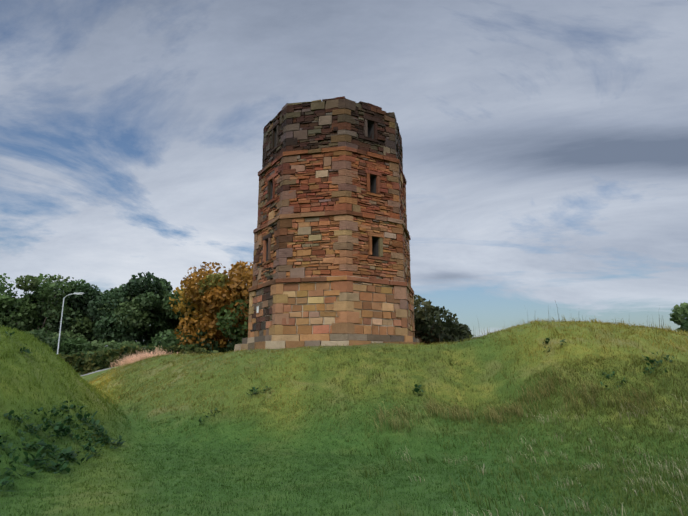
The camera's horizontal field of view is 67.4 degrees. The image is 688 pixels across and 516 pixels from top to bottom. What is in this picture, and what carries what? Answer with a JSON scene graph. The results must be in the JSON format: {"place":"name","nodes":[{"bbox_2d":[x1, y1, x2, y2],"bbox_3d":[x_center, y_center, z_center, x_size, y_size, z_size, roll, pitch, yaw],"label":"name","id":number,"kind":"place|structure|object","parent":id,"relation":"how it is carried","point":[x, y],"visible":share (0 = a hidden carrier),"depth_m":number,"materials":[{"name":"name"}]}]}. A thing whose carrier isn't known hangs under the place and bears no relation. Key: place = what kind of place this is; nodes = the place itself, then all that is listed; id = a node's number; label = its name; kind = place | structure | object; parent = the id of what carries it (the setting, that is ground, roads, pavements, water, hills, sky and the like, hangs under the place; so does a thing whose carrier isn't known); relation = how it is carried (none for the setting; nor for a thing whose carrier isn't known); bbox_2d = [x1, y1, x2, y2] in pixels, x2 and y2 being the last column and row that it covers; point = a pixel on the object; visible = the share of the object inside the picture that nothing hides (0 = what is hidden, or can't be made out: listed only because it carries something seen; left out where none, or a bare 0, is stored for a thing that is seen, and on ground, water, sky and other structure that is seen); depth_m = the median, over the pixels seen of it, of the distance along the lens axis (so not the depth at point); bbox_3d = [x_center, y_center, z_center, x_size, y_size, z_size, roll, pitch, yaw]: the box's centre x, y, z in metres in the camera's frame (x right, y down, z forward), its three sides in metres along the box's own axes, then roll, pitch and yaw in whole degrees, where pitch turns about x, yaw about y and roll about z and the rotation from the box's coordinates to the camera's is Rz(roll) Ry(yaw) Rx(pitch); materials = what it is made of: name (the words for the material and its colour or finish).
{"place":"outdoors","nodes":[
{"label":"outdoors","id":0,"kind":"place"},
{"bbox_2d":[0,301,687,515],"bbox_3d":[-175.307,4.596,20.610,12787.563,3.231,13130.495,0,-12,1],"label":"ground","id":1,"kind":"structure","parent":0,"point":[482,351],"depth_m":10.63,"materials":[{"name":"green plant"}]},
{"bbox_2d":[0,273,18,325],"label":"tree","id":2,"kind":"object","parent":1,"relation":"on","point":[8,284],"visible":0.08,"depth_m":47.23,"materials":[{"name":"green plant"}]},
{"bbox_2d":[20,281,60,321],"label":"tree","id":3,"kind":"object","parent":1,"relation":"on","point":[33,292],"depth_m":53.02,"materials":[{"name":"green plant"}]},
{"bbox_2d":[0,273,88,336],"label":"tree","id":4,"kind":"object","parent":1,"relation":"on","point":[26,312],"visible":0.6,"depth_m":44.60,"materials":[{"name":"green plant"}]},
{"bbox_2d":[23,329,86,350],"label":"shrub","id":5,"kind":"object","parent":1,"relation":"on","point":[42,335],"visible":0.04,"depth_m":40.54,"materials":[{"name":"green plant"}]},
{"bbox_2d":[57,293,84,353],"bbox_3d":[-17.297,4.921,32.460,1.341,5.518,0.218,0,-12,1],"label":"street lamp","id":6,"kind":"object","parent":1,"relation":"on","point":[61,319],"visible":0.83,"depth_m":32.67,"materials":[{"name":"silver metal"}]},
{"bbox_2d":[44,337,101,354],"bbox_3d":[-21.184,7.720,39.785,5.417,3.364,4.215,-7,-14,30],"label":"shrub","id":7,"kind":"object","parent":1,"relation":"on","point":[68,346],"visible":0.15,"depth_m":38.60,"materials":[{"name":"green plant"}]},
{"bbox_2d":[42,279,143,347],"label":"tree","id":8,"kind":"object","parent":1,"relation":"on","point":[84,326],"visible":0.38,"depth_m":44.48,"materials":[{"name":"green plant"}]},
{"bbox_2d":[81,367,112,375],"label":"road","id":9,"kind":"structure","parent":1,"relation":"on","point":[95,372],"depth_m":28.89,"materials":[{"name":"grey asphalt"}]},
{"bbox_2d":[88,338,157,350],"bbox_3d":[-16.822,7.866,40.306,5.820,3.141,5.935,-12,-17,43],"label":"shrub","id":10,"kind":"object","parent":1,"relation":"on","point":[103,346],"visible":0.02,"depth_m":39.71,"materials":[{"name":"green plant"}]},
{"bbox_2d":[89,271,180,345],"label":"tree","id":11,"kind":"object","parent":1,"relation":"on","point":[137,304],"visible":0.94,"depth_m":43.12,"materials":[{"name":"green plant"}]},
{"bbox_2d":[59,343,221,375],"bbox_3d":[-26.074,6.925,34.052,43.332,2.468,1.893,-1,-12,3],"label":"hedge","id":12,"kind":"object","parent":1,"relation":"on","point":[84,362],"visible":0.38,"depth_m":32.84,"materials":[{"name":"green plant"}]},
{"bbox_2d":[150,290,188,342],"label":"tree","id":13,"kind":"object","parent":1,"relation":"on","point":[170,320],"visible":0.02,"depth_m":55.12,"materials":[{"name":"green plant"}]},
{"bbox_2d":[157,289,197,333],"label":"tree","id":14,"kind":"object","parent":1,"relation":"on","point":[172,323],"visible":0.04,"depth_m":43.41,"materials":[{"name":"green plant"}]},
{"bbox_2d":[148,328,226,352],"bbox_3d":[-11.589,7.606,40.896,6.466,4.360,6.898,0,-12,1],"label":"shrub","id":15,"kind":"object","parent":1,"relation":"on","point":[163,339],"visible":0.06,"depth_m":39.15,"materials":[{"name":"green plant"}]},
{"bbox_2d":[169,261,253,351],"bbox_3d":[-9.058,4.494,39.871,9.496,9.676,9.831,0,-12,1],"label":"tree","id":16,"kind":"object","parent":1,"relation":"on","point":[220,303],"visible":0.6,"depth_m":38.05,"materials":[{"name":"orange plant"}]},
{"bbox_2d":[195,332,246,352],"bbox_3d":[-7.681,7.345,39.790,5.906,4.103,6.932,-9,-15,36],"label":"shrub","id":17,"kind":"object","parent":1,"relation":"on","point":[231,346],"visible":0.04,"depth_m":38.49,"materials":[{"name":"green plant"}]},
{"bbox_2d":[234,96,419,350],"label":"stone tower","id":18,"kind":"structure","parent":1,"relation":"on","point":[331,259],"depth_m":17.55,"materials":[{"name":"stone"}]},
{"bbox_2d":[0,331,673,492],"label":"weed plants","id":19,"kind":"object","parent":1,"relation":"on","point":[43,444],"visible":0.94,"depth_m":8.83,"materials":[{"name":"green plant"}]},
{"bbox_2d":[413,294,458,344],"bbox_3d":[3.539,4.774,30.530,6.127,5.524,5.499,0,-12,1],"label":"tree","id":20,"kind":"object","parent":1,"relation":"on","point":[428,322],"visible":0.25,"depth_m":29.04,"materials":[{"name":"green plant"}]},
{"bbox_2d":[423,323,473,343],"bbox_3d":[6.723,5.765,31.155,5.037,3.843,4.274,0,-12,1],"label":"bush","id":21,"kind":"object","parent":1,"relation":"on","point":[463,331],"visible":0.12,"depth_m":29.93,"materials":[{"name":"green plant"}]},
{"bbox_2d":[668,302,687,331],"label":"tree","id":22,"kind":"object","parent":1,"relation":"on","point":[679,315],"visible":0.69,"depth_m":40.70,"materials":[{"name":"green plant"}]},
{"bbox_2d":[0,0,687,342],"label":"sky","id":23,"kind":"structure","parent":0,"point":[545,142],"materials":[{"name":"grey"}]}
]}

